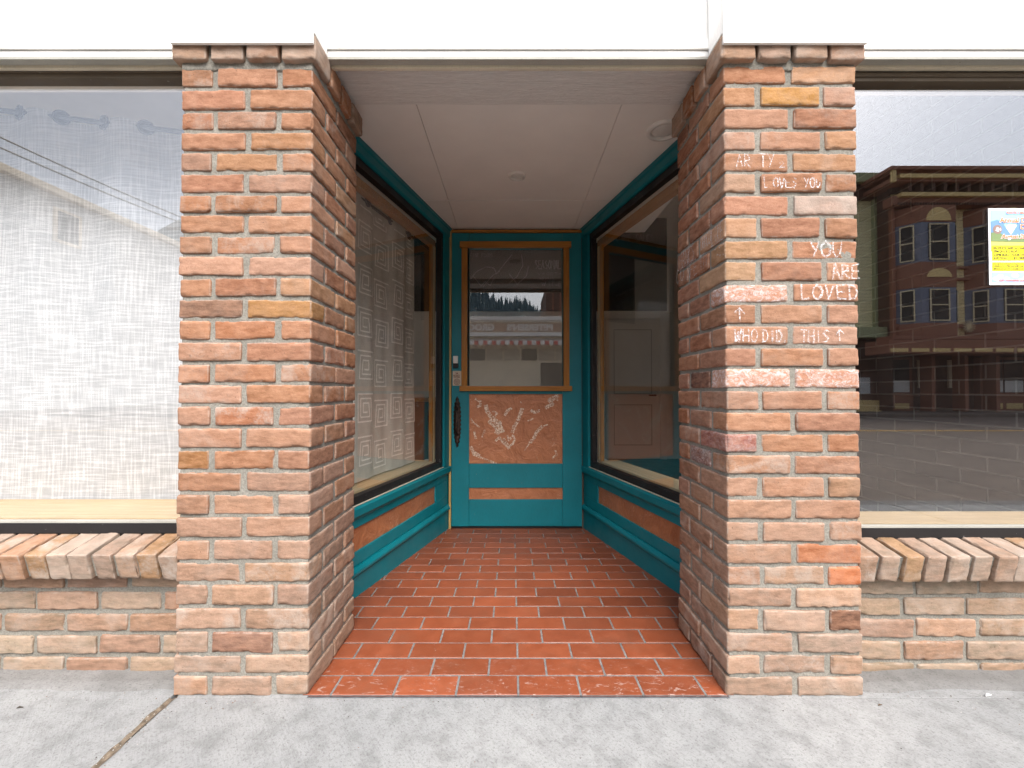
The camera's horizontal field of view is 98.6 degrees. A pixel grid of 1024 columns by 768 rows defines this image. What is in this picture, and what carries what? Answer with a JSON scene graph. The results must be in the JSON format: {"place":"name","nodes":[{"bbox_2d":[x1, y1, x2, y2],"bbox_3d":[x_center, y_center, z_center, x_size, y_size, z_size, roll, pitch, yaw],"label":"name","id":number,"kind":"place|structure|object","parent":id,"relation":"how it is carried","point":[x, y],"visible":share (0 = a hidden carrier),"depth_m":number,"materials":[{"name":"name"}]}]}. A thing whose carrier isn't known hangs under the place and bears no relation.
{"place":"outdoors","nodes":[
{"label":"outdoors","id":0,"kind":"place"},
{"bbox_2d":[0,92,677,195],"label":"shop ceiling","id":1,"kind":"structure","parent":0,"point":[161,109],"depth_m":4.53,"materials":[{"name":"white paint"}]},
{"bbox_2d":[0,689,1023,767],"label":"sidewalk","id":2,"kind":"structure","parent":0,"point":[940,728],"depth_m":1.24,"materials":[{"name":"concrete"}]},
{"bbox_2d":[0,668,176,691],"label":"mortar fillet","id":3,"kind":"object","parent":2,"relation":"on","point":[65,679],"visible":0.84,"depth_m":1.45,"materials":[{"name":"concrete"}]},
{"bbox_2d":[91,698,174,767],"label":"joint dirt","id":4,"kind":"structure","parent":2,"relation":"on","point":[110,752],"depth_m":1.23,"materials":[{"name":"brown soil"}]},
{"bbox_2d":[172,36,362,695],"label":"brick pillar","id":5,"kind":"structure","parent":2,"relation":"on","point":[265,509],"depth_m":1.41,"materials":[{"name":"brown brick"}]},
{"bbox_2d":[0,108,183,134],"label":"curtain rod","id":6,"kind":"object","parent":5,"relation":"attached to","point":[101,122],"visible":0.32,"depth_m":1.87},
{"bbox_2d":[0,105,183,498],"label":"curtain","id":7,"kind":"object","parent":6,"relation":"hanging from","point":[91,278],"visible":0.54,"depth_m":1.87,"materials":[{"name":"white fabric"}]},
{"bbox_2d":[356,193,428,250],"bbox_3d":[-0.788,-1.013,2.568,0.018,0.017,1.630,0,-1,13],"label":"curtain rod","id":8,"kind":"object","parent":5,"relation":"attached to","point":[388,218],"visible":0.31,"depth_m":2.71,"materials":[{"name":"metal"}]},
{"bbox_2d":[352,191,414,482],"bbox_3d":[-0.815,-0.275,2.439,0.032,1.600,1.288,0,-1,13],"label":"curtain","id":9,"kind":"object","parent":8,"relation":"hanging from","point":[383,401],"visible":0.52,"depth_m":2.64,"materials":[{"name":"beige fabric"}]},
{"bbox_2d":[9,691,1020,765],"bbox_3d":[0.097,0.975,1.153,4.583,0.003,0.511,0,-1,0],"label":"grit","id":10,"kind":"object","parent":2,"relation":"on","point":[382,700],"visible":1,"depth_m":1.33,"materials":[{"name":"grey gravel"}]},
{"bbox_2d":[307,696,729,697],"bbox_3d":[0.020,1.031,1.380,1.344,0.097,0.010,0,-1,0],"label":"floor edge","id":11,"kind":"object","parent":2,"relation":"on","point":[518,697],"visible":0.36,"depth_m":1.38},
{"bbox_2d":[672,36,864,695],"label":"brick pillar","id":12,"kind":"structure","parent":2,"relation":"on","point":[769,602],"depth_m":1.41,"materials":[{"name":"brown brick"}]},
{"bbox_2d":[859,668,1023,692],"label":"mortar fillet","id":13,"kind":"object","parent":2,"relation":"on","point":[898,680],"visible":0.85,"depth_m":1.45,"materials":[{"name":"concrete"}]},
{"bbox_2d":[355,105,679,231],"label":"ceiling","id":14,"kind":"structure","parent":0,"point":[551,152],"depth_m":2.26,"materials":[{"name":"white paint"}]},
{"bbox_2d":[508,171,525,180],"bbox_3d":[0.029,-1.165,2.474,0.100,0.013,0.100,0,-1,0],"label":"recessed light","id":15,"kind":"object","parent":14,"relation":"attached to","point":[518,175],"visible":1,"depth_m":2.46,"materials":[{"name":"white plastic"}]},
{"bbox_2d":[424,200,610,200],"bbox_3d":[0.025,-1.165,2.798,1.450,0.002,0.008,0,-1,0],"label":"ceiling joint","id":16,"kind":"object","parent":14,"relation":"attached to","point":[517,200],"visible":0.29,"depth_m":2.79,"materials":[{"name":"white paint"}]},
{"bbox_2d":[641,196,674,231],"bbox_3d":[0.040,-1.205,2.604,1.980,0.029,1.630,0,-1,0],"label":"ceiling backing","id":17,"kind":"object","parent":14,"relation":"on","point":[655,216],"visible":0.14,"depth_m":3.09,"materials":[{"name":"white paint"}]},
{"bbox_2d":[646,119,672,141],"bbox_3d":[0.706,-1.172,2.042,0.164,0.013,0.164,0,-1,0],"label":"recessed light","id":18,"kind":"object","parent":14,"relation":"attached to","point":[661,130],"visible":0.74,"depth_m":2.04,"materials":[{"name":"white plastic"}]},
{"bbox_2d":[303,528,733,694],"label":"floor","id":19,"kind":"structure","parent":0,"point":[554,644],"depth_m":1.81,"materials":[{"name":"tile"}]},
{"bbox_2d":[352,136,451,597],"bbox_3d":[-0.747,-0.894,2.475,0.222,4.020,1.809,0,-1,13],"label":"side window","id":20,"kind":"structure","parent":19,"relation":"on","point":[401,514],"depth_m":2.69,"materials":[{"name":"teal paint"}]},
{"bbox_2d":[449,230,582,528],"bbox_3d":[0.031,-0.040,3.286,0.992,2.208,0.072,0,-1,0],"label":"door frame","id":21,"kind":"object","parent":19,"relation":"on","point":[450,308],"visible":0.57,"depth_m":3.26,"materials":[{"name":"teal wood"}]},
{"bbox_2d":[451,233,581,525],"bbox_3d":[0.034,-0.038,3.243,0.960,2.167,0.101,0,-1,0],"label":"shop door","id":22,"kind":"structure","parent":21,"relation":"attached to","point":[516,455],"depth_m":3.25,"materials":[{"name":"teal paint"}]},
{"bbox_2d":[302,528,733,695],"bbox_3d":[0.025,1.025,2.361,1.850,0.059,1.950,0,-1,0],"label":"floor grout","id":23,"kind":"object","parent":19,"relation":"attached to","point":[546,673],"visible":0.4,"depth_m":1.79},
{"bbox_2d":[580,140,681,594],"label":"wall","id":24,"kind":"structure","parent":19,"relation":"on","point":[631,512],"depth_m":2.74,"materials":[{"name":"teal paint"}]},
{"bbox_2d":[448,459,680,503],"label":"shop floor","id":25,"kind":"structure","parent":0,"point":[668,467],"depth_m":6.00,"materials":[{"name":"brown wood"}]},
{"bbox_2d":[414,397,435,459],"bbox_3d":[-1.900,0.599,4.992,2.100,0.890,0.680,0,-1,0],"label":"counter","id":26,"kind":"object","parent":25,"relation":"on","point":[421,435],"visible":0.04,"depth_m":4.70,"materials":[{"name":"brown wood"}]},
{"bbox_2d":[414,196,680,458],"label":"shop back wall","id":27,"kind":"structure","parent":25,"relation":"on","point":[515,348],"depth_m":6.61,"materials":[{"name":"white paint"}]},
{"bbox_2d":[414,212,672,314],"bbox_3d":[-0.300,-1.807,6.606,5.400,1.530,0.038,0,-1,0],"label":"chalkboard","id":28,"kind":"object","parent":27,"relation":"attached to","point":[638,277],"visible":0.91,"depth_m":6.60,"materials":[{"name":"black paint"}]},
{"bbox_2d":[604,314,666,458],"bbox_3d":[1.800,0.038,6.548,1.000,2.160,0.102,0,-1,0],"label":"interior door","id":29,"kind":"structure","parent":27,"relation":"attached to","point":[635,397],"depth_m":6.56,"materials":[{"name":"paint"}]},
{"bbox_2d":[852,96,1023,510],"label":"street reflection","id":30,"kind":"structure","parent":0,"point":[939,326],"depth_m":2.69,"materials":[{"name":"glass"}]},
{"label":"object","id":31,"kind":"structure","parent":0,"visible":0},
{"bbox_2d":[0,533,179,670],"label":"brick wall","id":32,"kind":"structure","parent":31,"relation":"on","point":[106,601],"depth_m":1.50,"materials":[{"name":"brown brick"}]},
{"bbox_2d":[857,537,1023,670],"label":"brick wall","id":33,"kind":"structure","parent":31,"relation":"on","point":[945,603],"depth_m":1.50,"materials":[{"name":"brown brick"}]},
{"bbox_2d":[852,71,1023,538],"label":"shop window","id":34,"kind":"structure","parent":33,"relation":"on","point":[939,524],"depth_m":1.57,"materials":[{"name":"beige paint"}]},
{"bbox_2d":[988,208,1023,284],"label":"poster","id":35,"kind":"object","parent":34,"relation":"attached to","point":[1006,243],"visible":1,"depth_m":1.56,"materials":[{"name":"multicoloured paper"}]},
{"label":"shop front wall","id":36,"kind":"structure","parent":31,"relation":"on","visible":0},
{"bbox_2d":[0,71,184,535],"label":"shop window","id":37,"kind":"structure","parent":36,"relation":"attached to","point":[87,516],"depth_m":1.58,"materials":[{"name":"beige paint"}]},
{"bbox_2d":[0,0,1023,70],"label":"fascia","id":38,"kind":"structure","parent":36,"relation":"attached to","point":[507,35],"depth_m":1.50,"materials":[{"name":"white paint"}]},
{"bbox_2d":[336,71,699,104],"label":"soffit beam","id":39,"kind":"structure","parent":38,"relation":"attached to","point":[516,87],"depth_m":1.69,"materials":[{"name":"white paint"}]}
]}

